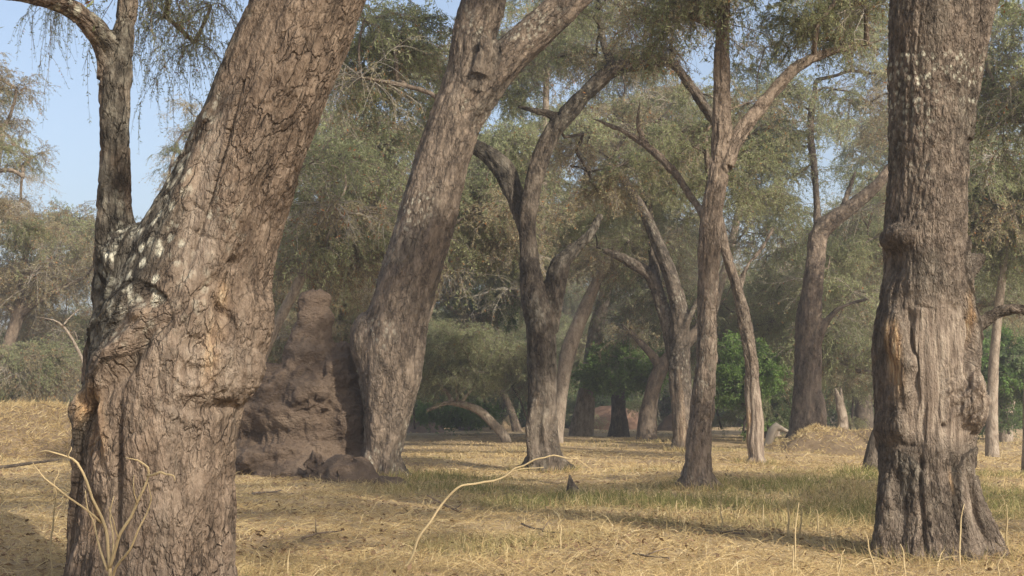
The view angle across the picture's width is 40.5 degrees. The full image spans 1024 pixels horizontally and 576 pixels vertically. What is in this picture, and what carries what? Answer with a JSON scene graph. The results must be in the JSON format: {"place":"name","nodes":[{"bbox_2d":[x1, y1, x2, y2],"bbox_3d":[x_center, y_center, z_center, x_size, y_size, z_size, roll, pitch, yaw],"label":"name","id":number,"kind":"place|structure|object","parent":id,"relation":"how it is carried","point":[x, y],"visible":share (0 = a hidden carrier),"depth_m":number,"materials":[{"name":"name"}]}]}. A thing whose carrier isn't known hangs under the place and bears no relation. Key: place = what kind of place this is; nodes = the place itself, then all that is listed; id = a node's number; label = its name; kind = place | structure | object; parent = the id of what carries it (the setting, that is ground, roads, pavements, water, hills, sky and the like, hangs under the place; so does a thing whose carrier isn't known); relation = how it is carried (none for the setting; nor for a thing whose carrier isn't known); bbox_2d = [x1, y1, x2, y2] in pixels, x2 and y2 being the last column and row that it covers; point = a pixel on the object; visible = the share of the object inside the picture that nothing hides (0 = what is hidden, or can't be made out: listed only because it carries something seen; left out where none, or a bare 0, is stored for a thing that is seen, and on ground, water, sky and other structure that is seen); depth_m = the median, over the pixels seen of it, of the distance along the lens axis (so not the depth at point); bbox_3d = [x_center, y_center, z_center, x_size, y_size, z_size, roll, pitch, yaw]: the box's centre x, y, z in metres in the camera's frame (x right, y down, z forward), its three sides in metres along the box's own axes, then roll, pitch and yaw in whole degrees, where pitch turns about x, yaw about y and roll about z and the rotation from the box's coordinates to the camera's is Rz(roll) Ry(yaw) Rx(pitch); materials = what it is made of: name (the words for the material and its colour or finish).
{"place":"outdoors","nodes":[
{"label":"outdoors","id":0,"kind":"place"},
{"bbox_2d":[0,419,1023,575],"bbox_3d":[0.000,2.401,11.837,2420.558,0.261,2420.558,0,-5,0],"label":"ground","id":1,"kind":"structure","parent":0,"point":[572,439],"depth_m":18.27,"materials":[{"name":"beige plant"}]},
{"bbox_2d":[0,459,58,468],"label":"fallen branch","id":2,"kind":"object","parent":1,"relation":"on","point":[23,464],"visible":0.98,"depth_m":29.77,"materials":[{"name":"grey wood"}]},
{"bbox_2d":[0,404,71,457],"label":"straw bank","id":3,"kind":"structure","parent":1,"relation":"on","point":[26,449],"depth_m":39.94,"materials":[{"name":"beige plant"}]},
{"bbox_2d":[0,395,71,457],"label":"mound straw","id":4,"kind":"object","parent":1,"relation":"on","point":[21,403],"visible":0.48,"depth_m":40.31,"materials":[{"name":"yellow plant"}]},
{"bbox_2d":[0,332,82,405],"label":"shrub","id":5,"kind":"object","parent":1,"relation":"on","point":[26,370],"visible":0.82,"depth_m":49.18,"materials":[{"name":"green plant"}]},
{"bbox_2d":[0,52,86,262],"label":"acacia tree","id":6,"kind":"object","parent":1,"relation":"on","point":[37,226],"visible":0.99,"depth_m":39.22,"materials":[{"name":"green plant"}]},
{"bbox_2d":[0,303,91,403],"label":"acacia tree","id":7,"kind":"object","parent":1,"relation":"on","point":[46,343],"depth_m":100.01,"materials":[{"name":"green plant"}]},
{"bbox_2d":[0,196,96,397],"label":"acacia tree","id":8,"kind":"object","parent":1,"relation":"on","point":[24,337],"visible":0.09,"depth_m":59.66,"materials":[{"name":"green plant"}]},
{"bbox_2d":[49,483,57,575],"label":"dry stalk","id":9,"kind":"object","parent":1,"relation":"on","point":[51,537],"visible":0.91,"depth_m":11.07,"materials":[{"name":"plant"}]},
{"bbox_2d":[18,314,89,404],"bbox_3d":[-16.707,3.506,53.856,5.469,5.288,5.210,-3,-6,32],"label":"shrub","id":10,"kind":"object","parent":1,"relation":"on","point":[82,326],"visible":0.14,"depth_m":53.42,"materials":[{"name":"green plant"}]},
{"bbox_2d":[37,309,82,363],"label":"dead branch tree","id":11,"kind":"object","parent":1,"relation":"on","point":[72,339],"visible":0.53,"depth_m":24.01,"materials":[{"name":"beige wood"}]},
{"bbox_2d":[0,192,139,369],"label":"acacia tree","id":12,"kind":"object","parent":1,"relation":"on","point":[36,280],"visible":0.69,"depth_m":51.77,"materials":[{"name":"green plant"}]},
{"bbox_2d":[33,447,174,575],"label":"dry shrub","id":13,"kind":"object","parent":1,"relation":"on","point":[110,560],"visible":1,"depth_m":8.92,"materials":[{"name":"plant"}]},
{"bbox_2d":[139,93,205,200],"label":"acacia tree","id":14,"kind":"object","parent":1,"relation":"on","point":[185,131],"visible":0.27,"depth_m":47.86,"materials":[{"name":"green plant"}]},
{"bbox_2d":[0,0,366,575],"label":"acacia tree","id":15,"kind":"object","parent":1,"relation":"on","point":[180,328],"visible":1,"depth_m":9.89,"materials":[{"name":"brown plant"}]},
{"bbox_2d":[235,289,363,477],"bbox_3d":[-4.203,2.199,28.678,3.796,4.414,3.280,0,-5,0],"label":"termite mound","id":16,"kind":"object","parent":1,"relation":"on","point":[303,402],"visible":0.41,"depth_m":28.12,"materials":[{"name":"soil"}]},
{"bbox_2d":[267,281,351,363],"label":"tree","id":17,"kind":"object","parent":1,"relation":"on","point":[280,342],"visible":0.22,"depth_m":49.58,"materials":[{"name":"green plant"}]},
{"bbox_2d":[302,450,323,479],"bbox_3d":[-3.768,3.464,26.684,0.522,0.694,0.527,2,-6,-27],"label":"earth clod","id":18,"kind":"object","parent":1,"relation":"on","point":[314,462],"visible":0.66,"depth_m":26.57,"materials":[{"name":"soil"}]},
{"bbox_2d":[301,519,341,538],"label":"fallen branch","id":19,"kind":"object","parent":1,"relation":"on","point":[311,535],"visible":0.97,"depth_m":14.57,"materials":[{"name":"wood"}]},
{"bbox_2d":[317,454,379,483],"bbox_3d":[-3.017,3.460,26.088,1.332,0.656,1.294,0,-5,0],"label":"earth clod","id":20,"kind":"object","parent":1,"relation":"on","point":[342,467],"visible":0.78,"depth_m":25.76,"materials":[{"name":"soil"}]},
{"bbox_2d":[273,80,428,340],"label":"acacia tree","id":21,"kind":"object","parent":1,"relation":"on","point":[306,284],"visible":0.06,"depth_m":51.00,"materials":[{"name":"green plant"}]},
{"bbox_2d":[328,282,373,342],"bbox_3d":[-6.401,2.563,53.974,4.764,6.414,4.690,0,-5,0],"label":"shrub","id":22,"kind":"object","parent":1,"relation":"on","point":[347,326],"visible":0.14,"depth_m":53.01,"materials":[{"name":"green plant"}]},
{"bbox_2d":[265,83,458,361],"bbox_3d":[-5.097,-0.392,40.165,7.517,10.935,10.645,0,-5,0],"label":"acacia tree","id":23,"kind":"object","parent":1,"relation":"on","point":[332,246],"visible":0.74,"depth_m":39.70,"materials":[{"name":"green plant"}]},
{"bbox_2d":[373,476,410,486],"bbox_3d":[-2.119,3.530,25.000,0.719,0.299,0.691,-2,-5,17],"label":"earth clod","id":24,"kind":"object","parent":1,"relation":"on","point":[392,479],"visible":0.49,"depth_m":24.83,"materials":[{"name":"soil"}]},
{"bbox_2d":[407,419,444,432],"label":"earth mound","id":25,"kind":"object","parent":1,"relation":"on","point":[419,429],"visible":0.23,"depth_m":74.75,"materials":[{"name":"soil"}]},
{"bbox_2d":[410,356,452,428],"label":"shrub","id":26,"kind":"object","parent":1,"relation":"on","point":[414,413],"visible":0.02,"depth_m":65.53,"materials":[{"name":"green plant"}]},
{"bbox_2d":[428,307,472,429],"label":"acacia tree","id":27,"kind":"object","parent":1,"relation":"on","point":[441,427],"visible":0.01,"depth_m":83.90,"materials":[{"name":"green plant"}]},
{"bbox_2d":[427,495,478,512],"bbox_3d":[-0.719,2.851,18.122,0.802,0.303,0.043,0,-5,0],"label":"fallen branch","id":28,"kind":"object","parent":1,"relation":"on","point":[448,506],"visible":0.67,"depth_m":18.11,"materials":[{"name":"wood"}]},
{"bbox_2d":[410,391,517,435],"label":"shrub","id":29,"kind":"object","parent":1,"relation":"on","point":[452,419],"visible":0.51,"depth_m":68.32,"materials":[{"name":"green plant"}]},
{"bbox_2d":[362,107,577,451],"bbox_3d":[-1.420,-0.157,44.954,7.011,11.372,10.379,0,-5,0],"label":"acacia tree","id":30,"kind":"object","parent":1,"relation":"on","point":[484,214],"visible":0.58,"depth_m":43.39,"materials":[{"name":"green plant"}]},
{"bbox_2d":[431,310,510,430],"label":"acacia tree","id":31,"kind":"object","parent":1,"relation":"on","point":[461,429],"depth_m":83.36,"materials":[{"name":"green plant"}]},
{"bbox_2d":[319,0,641,475],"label":"acacia tree","id":32,"kind":"object","parent":1,"relation":"on","point":[389,327],"visible":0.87,"depth_m":27.95,"materials":[{"name":"brown plant"}]},
{"bbox_2d":[440,289,523,429],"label":"tree","id":33,"kind":"object","parent":1,"relation":"on","point":[484,405],"visible":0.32,"depth_m":65.47,"materials":[{"name":"green plant"}]},
{"bbox_2d":[439,310,526,431],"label":"acacia tree","id":34,"kind":"object","parent":1,"relation":"on","point":[515,427],"visible":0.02,"depth_m":77.47,"materials":[{"name":"grey plant"}]},
{"bbox_2d":[446,389,526,427],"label":"shrub","id":35,"kind":"object","parent":1,"relation":"on","point":[500,405],"visible":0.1,"depth_m":96.12,"materials":[{"name":"green plant"}]},
{"bbox_2d":[416,318,557,441],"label":"bushy tree","id":36,"kind":"object","parent":1,"relation":"on","point":[482,367],"visible":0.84,"depth_m":57.02,"materials":[{"name":"green plant"}]},
{"bbox_2d":[394,132,581,370],"bbox_3d":[-1.273,-0.509,63.230,9.689,15.082,12.123,0,-5,0],"label":"acacia tree","id":37,"kind":"object","parent":1,"relation":"on","point":[458,314],"visible":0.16,"depth_m":62.28,"materials":[{"name":"green plant"}]},
{"bbox_2d":[405,455,591,566],"bbox_3d":[-0.131,1.967,12.083,1.682,1.025,0.052,0,-5,0],"label":"dry stalk","id":38,"kind":"object","parent":1,"relation":"on","point":[436,512],"visible":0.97,"depth_m":12.09,"materials":[{"name":"plant"}]},
{"bbox_2d":[436,224,582,426],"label":"acacia tree","id":39,"kind":"object","parent":1,"relation":"on","point":[514,291],"depth_m":102.40,"materials":[{"name":"green plant"}]},
{"bbox_2d":[0,435,1023,575],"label":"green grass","id":40,"kind":"structure","parent":1,"relation":"on","point":[568,497],"depth_m":19.74,"materials":[{"name":"plant"}]},
{"bbox_2d":[500,415,524,431],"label":"earth mound","id":41,"kind":"object","parent":1,"relation":"on","point":[506,427],"visible":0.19,"depth_m":79.16,"materials":[{"name":"brown soil"}]},
{"bbox_2d":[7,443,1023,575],"bbox_3d":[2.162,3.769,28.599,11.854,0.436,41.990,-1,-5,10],"label":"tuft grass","id":42,"kind":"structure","parent":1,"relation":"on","point":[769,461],"depth_m":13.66,"materials":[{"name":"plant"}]},
{"bbox_2d":[364,0,671,274],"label":"acacia tree","id":43,"kind":"object","parent":1,"relation":"on","point":[578,37],"visible":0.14,"depth_m":50.21,"materials":[{"name":"green plant"}]},
{"bbox_2d":[479,335,572,419],"bbox_3d":[0.485,4.277,63.763,4.781,4.363,5.328,0,-5,0],"label":"shrub","id":44,"kind":"object","parent":1,"relation":"on","point":[521,383],"visible":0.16,"depth_m":63.40,"materials":[{"name":"green plant"}]},
{"bbox_2d":[497,349,559,420],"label":"broadleaf tree","id":45,"kind":"object","parent":1,"relation":"on","point":[504,406],"depth_m":85.43,"materials":[{"name":"green plant"}]},
{"bbox_2d":[513,373,572,427],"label":"shrub","id":46,"kind":"object","parent":1,"relation":"on","point":[519,409],"depth_m":94.35,"materials":[{"name":"green plant"}]},
{"bbox_2d":[516,274,615,358],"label":"acacia tree","id":47,"kind":"object","parent":1,"relation":"on","point":[565,301],"visible":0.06,"depth_m":116.30,"materials":[{"name":"green plant"}]},
{"bbox_2d":[566,475,583,494],"bbox_3d":[0.956,3.065,21.338,0.340,0.385,0.376,2,-6,-27],"label":"tree stump","id":48,"kind":"object","parent":1,"relation":"on","point":[570,483],"visible":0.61,"depth_m":21.27,"materials":[{"name":"wood"}]},
{"bbox_2d":[390,0,765,471],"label":"acacia tree","id":49,"kind":"object","parent":1,"relation":"on","point":[542,302],"visible":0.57,"depth_m":32.44,"materials":[{"name":"green plant"}]},
{"bbox_2d":[465,148,698,442],"bbox_3d":[2.406,0.289,56.713,10.973,12.590,9.347,0,-5,0],"label":"acacia tree","id":50,"kind":"object","parent":1,"relation":"on","point":[570,345],"visible":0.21,"depth_m":55.87,"materials":[{"name":"green plant"}]},
{"bbox_2d":[556,311,614,430],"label":"tree","id":51,"kind":"object","parent":1,"relation":"on","point":[560,338],"visible":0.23,"depth_m":77.40,"materials":[{"name":"green plant"}]},
{"bbox_2d":[560,269,621,342],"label":"acacia tree","id":52,"kind":"object","parent":1,"relation":"on","point":[570,304],"depth_m":118.51,"materials":[{"name":"green plant"}]},
{"bbox_2d":[568,406,638,429],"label":"earth mound","id":53,"kind":"object","parent":1,"relation":"on","point":[603,411],"visible":0.21,"depth_m":85.66,"materials":[{"name":"brown soil"}]},
{"bbox_2d":[565,379,660,427],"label":"shrub","id":54,"kind":"object","parent":1,"relation":"on","point":[600,401],"visible":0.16,"depth_m":89.89,"materials":[{"name":"green plant"}]},
{"bbox_2d":[570,335,668,436],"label":"broadleaf tree","id":55,"kind":"object","parent":1,"relation":"on","point":[620,377],"visible":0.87,"depth_m":61.84,"materials":[{"name":"green plant"}]},
{"bbox_2d":[544,181,696,436],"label":"acacia tree","id":56,"kind":"object","parent":1,"relation":"on","point":[582,423],"visible":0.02,"depth_m":65.43,"materials":[{"name":"green plant"}]},
{"bbox_2d":[498,39,768,247],"bbox_3d":[4.721,-2.114,59.343,11.597,17.751,11.329,0,-5,0],"label":"acacia tree","id":57,"kind":"object","parent":1,"relation":"on","point":[652,93],"visible":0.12,"depth_m":58.61,"materials":[{"name":"green plant"}]},
{"bbox_2d":[519,78,750,450],"bbox_3d":[3.808,-0.578,45.008,9.055,12.843,8.137,0,-5,0],"label":"acacia tree","id":58,"kind":"object","parent":1,"relation":"on","point":[675,317],"visible":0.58,"depth_m":44.37,"materials":[{"name":"green plant"}]},
{"bbox_2d":[608,289,690,416],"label":"tree","id":59,"kind":"object","parent":1,"relation":"on","point":[638,405],"visible":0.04,"depth_m":77.59,"materials":[{"name":"green plant"}]},
{"bbox_2d":[632,548,669,559],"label":"fallen branch","id":60,"kind":"object","parent":1,"relation":"on","point":[648,554],"visible":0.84,"depth_m":12.64,"materials":[{"name":"brown wood"}]},
{"bbox_2d":[554,216,763,412],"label":"acacia tree","id":61,"kind":"object","parent":1,"relation":"on","point":[612,307],"depth_m":96.96,"materials":[{"name":"green plant"}]},
{"bbox_2d":[657,388,671,425],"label":"shrub","id":62,"kind":"object","parent":1,"relation":"on","point":[670,409],"visible":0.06,"depth_m":107.10,"materials":[{"name":"green plant"}]},
{"bbox_2d":[657,413,672,430],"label":"earth mound","id":63,"kind":"object","parent":1,"relation":"on","point":[665,424],"visible":0.45,"depth_m":79.10,"materials":[{"name":"soil"}]},
{"bbox_2d":[608,247,760,424],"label":"acacia tree","id":64,"kind":"object","parent":1,"relation":"on","point":[692,370],"depth_m":103.05,"materials":[{"name":"green plant"}]},
{"bbox_2d":[580,242,805,439],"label":"acacia tree","id":65,"kind":"object","parent":1,"relation":"on","point":[647,425],"visible":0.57,"depth_m":60.84,"materials":[{"name":"green plant"}]},
{"bbox_2d":[659,375,740,426],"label":"shrub","id":66,"kind":"object","parent":1,"relation":"on","point":[667,395],"visible":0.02,"depth_m":102.37,"materials":[{"name":"green plant"}]},
{"bbox_2d":[613,70,819,463],"bbox_3d":[5.227,-0.385,35.673,5.130,10.534,5.227,0,-5,0],"label":"acacia tree","id":67,"kind":"object","parent":1,"relation":"on","point":[754,414],"visible":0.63,"depth_m":34.80,"materials":[{"name":"green plant"}]},
{"bbox_2d":[663,302,784,436],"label":"tree","id":68,"kind":"object","parent":1,"relation":"on","point":[719,419],"visible":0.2,"depth_m":63.31,"materials":[{"name":"green plant"}]},
{"bbox_2d":[705,530,745,534],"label":"fallen branch","id":69,"kind":"object","parent":1,"relation":"on","point":[732,532],"visible":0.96,"depth_m":14.78,"materials":[{"name":"wood"}]},
{"bbox_2d":[565,0,888,489],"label":"acacia tree","id":70,"kind":"object","parent":1,"relation":"on","point":[727,140],"visible":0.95,"depth_m":23.55,"materials":[{"name":"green plant"}]},
{"bbox_2d":[691,330,792,440],"bbox_3d":[8.694,3.765,53.771,4.307,4.455,4.524,0,-5,0],"label":"shrub","id":71,"kind":"object","parent":1,"relation":"on","point":[730,371],"visible":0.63,"depth_m":53.12,"materials":[{"name":"green plant"}]},
{"bbox_2d":[690,231,800,426],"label":"acacia tree","id":72,"kind":"object","parent":1,"relation":"on","point":[762,267],"depth_m":103.33,"materials":[{"name":"green plant"}]},
{"bbox_2d":[625,241,874,362],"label":"acacia tree","id":73,"kind":"object","parent":1,"relation":"on","point":[755,273],"visible":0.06,"depth_m":64.98,"materials":[{"name":"green plant"}]},
{"bbox_2d":[654,71,864,312],"bbox_3d":[10.158,-1.143,56.671,9.207,15.257,10.174,0,-5,0],"label":"acacia tree","id":74,"kind":"object","parent":1,"relation":"on","point":[779,240],"visible":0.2,"depth_m":55.11,"materials":[{"name":"green plant"}]},
{"bbox_2d":[726,366,793,426],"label":"shrub","id":75,"kind":"object","parent":1,"relation":"on","point":[741,420],"visible":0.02,"depth_m":100.46,"materials":[{"name":"green plant"}]},
{"bbox_2d":[688,263,847,438],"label":"acacia tree","id":76,"kind":"object","parent":1,"relation":"on","point":[761,322],"visible":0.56,"depth_m":60.06,"materials":[{"name":"green plant"}]},
{"bbox_2d":[749,310,794,384],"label":"shrub","id":77,"kind":"object","parent":1,"relation":"on","point":[788,364],"visible":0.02,"depth_m":65.47,"materials":[{"name":"green plant"}]},
{"bbox_2d":[764,422,787,445],"bbox_3d":[9.493,5.318,49.723,1.010,1.019,0.330,0,-5,0],"label":"fallen log","id":78,"kind":"object","parent":1,"relation":"on","point":[774,428],"visible":0.77,"depth_m":49.64,"materials":[{"name":"grey wood"}]},
{"bbox_2d":[727,381,825,438],"bbox_3d":[11.702,5.573,61.531,4.229,3.304,4.176,0,-5,0],"label":"shrub","id":79,"kind":"object","parent":1,"relation":"on","point":[777,404],"visible":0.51,"depth_m":60.57,"materials":[{"name":"green plant"}]},
{"bbox_2d":[794,503,798,562],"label":"dry stalk","id":80,"kind":"object","parent":1,"relation":"on","point":[795,535],"visible":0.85,"depth_m":12.73,"materials":[{"name":"plant"}]},
{"bbox_2d":[764,427,868,456],"bbox_3d":[9.819,4.908,43.686,4.385,1.129,4.304,0,-5,0],"label":"earth mound","id":81,"kind":"object","parent":1,"relation":"on","point":[816,444],"visible":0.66,"depth_m":42.58,"materials":[{"name":"brown soil"}]},
{"bbox_2d":[765,422,867,452],"bbox_3d":[9.848,4.825,43.686,4.607,1.308,4.347,0,-5,0],"label":"mound straw","id":82,"kind":"object","parent":81,"relation":"on","point":[808,429],"visible":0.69,"depth_m":43.27,"materials":[{"name":"beige plant"}]},
{"bbox_2d":[749,160,886,414],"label":"acacia tree","id":83,"kind":"object","parent":1,"relation":"on","point":[834,352],"visible":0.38,"depth_m":53.96,"materials":[{"name":"green plant"}]},
{"bbox_2d":[664,0,997,437],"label":"acacia tree","id":84,"kind":"object","parent":1,"relation":"on","point":[808,399],"visible":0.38,"depth_m":47.18,"materials":[{"name":"green plant"}]},
{"bbox_2d":[791,377,873,427],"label":"shrub","id":85,"kind":"object","parent":1,"relation":"on","point":[833,416],"visible":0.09,"depth_m":88.31,"materials":[{"name":"green plant"}]},
{"bbox_2d":[834,387,847,428],"bbox_3d":[12.297,4.819,51.783,0.543,2.226,0.536,2,-5,-20],"label":"tree stump","id":86,"kind":"object","parent":1,"relation":"on","point":[841,412],"visible":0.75,"depth_m":51.66,"materials":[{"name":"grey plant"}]},
{"bbox_2d":[803,192,882,287],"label":"acacia tree","id":87,"kind":"object","parent":1,"relation":"on","point":[841,237],"depth_m":103.99,"materials":[{"name":"green plant"}]},
{"bbox_2d":[822,319,873,429],"bbox_3d":[14.888,4.055,61.787,4.556,5.882,4.623,-2,-5,24],"label":"shrub","id":88,"kind":"object","parent":1,"relation":"on","point":[854,389],"visible":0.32,"depth_m":61.49,"materials":[{"name":"green plant"}]},
{"bbox_2d":[828,277,879,429],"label":"acacia tree","id":89,"kind":"object","parent":1,"relation":"on","point":[860,412],"visible":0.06,"depth_m":71.26,"materials":[{"name":"green plant"}]},
{"bbox_2d":[863,430,877,469],"bbox_3d":[7.491,3.303,28.820,0.484,1.101,0.338,0,-5,0],"label":"tree stump","id":90,"kind":"object","parent":1,"relation":"on","point":[871,453],"visible":0.36,"depth_m":28.69,"materials":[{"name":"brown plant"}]},
{"bbox_2d":[806,102,1023,332],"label":"acacia tree","id":91,"kind":"object","parent":1,"relation":"on","point":[860,160],"visible":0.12,"depth_m":69.85,"materials":[{"name":"green plant"}]},
{"bbox_2d":[865,132,1023,456],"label":"acacia tree","id":92,"kind":"object","parent":1,"relation":"on","point":[996,217],"visible":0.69,"depth_m":39.60,"materials":[{"name":"green plant"}]},
{"bbox_2d":[869,0,1023,560],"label":"acacia tree","id":93,"kind":"object","parent":1,"relation":"on","point":[933,400],"visible":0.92,"depth_m":13.11,"materials":[{"name":"brown plant"}]},
{"bbox_2d":[870,0,1023,471],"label":"acacia tree","id":94,"kind":"object","parent":1,"relation":"on","point":[994,92],"visible":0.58,"depth_m":31.14,"materials":[{"name":"green plant"}]},
{"bbox_2d":[959,504,964,564],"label":"dry stalk","id":95,"kind":"object","parent":1,"relation":"on","point":[960,537],"visible":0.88,"depth_m":12.28,"materials":[{"name":"plant"}]},
{"bbox_2d":[974,269,1023,442],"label":"acacia tree","id":96,"kind":"object","parent":1,"relation":"on","point":[1003,437],"visible":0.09,"depth_m":57.63,"materials":[{"name":"green plant"}]},
{"bbox_2d":[978,394,1022,438],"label":"shrub","id":97,"kind":"object","parent":1,"relation":"on","point":[1018,412],"visible":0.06,"depth_m":58.99,"materials":[{"name":"green plant"}]},
{"bbox_2d":[978,324,1023,438],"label":"shrub","id":98,"kind":"object","parent":1,"relation":"on","point":[1011,376],"visible":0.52,"depth_m":50.93,"materials":[{"name":"green plant"}]},
{"bbox_2d":[1005,504,1007,546],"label":"dry stalk","id":99,"kind":"object","parent":1,"relation":"on","point":[1006,526],"visible":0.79,"depth_m":13.84,"materials":[{"name":"plant"}]},
{"bbox_2d":[0,0,1023,341],"label":"sky","id":100,"kind":"structure","parent":0,"point":[66,126],"materials":[{"name":"blue"}]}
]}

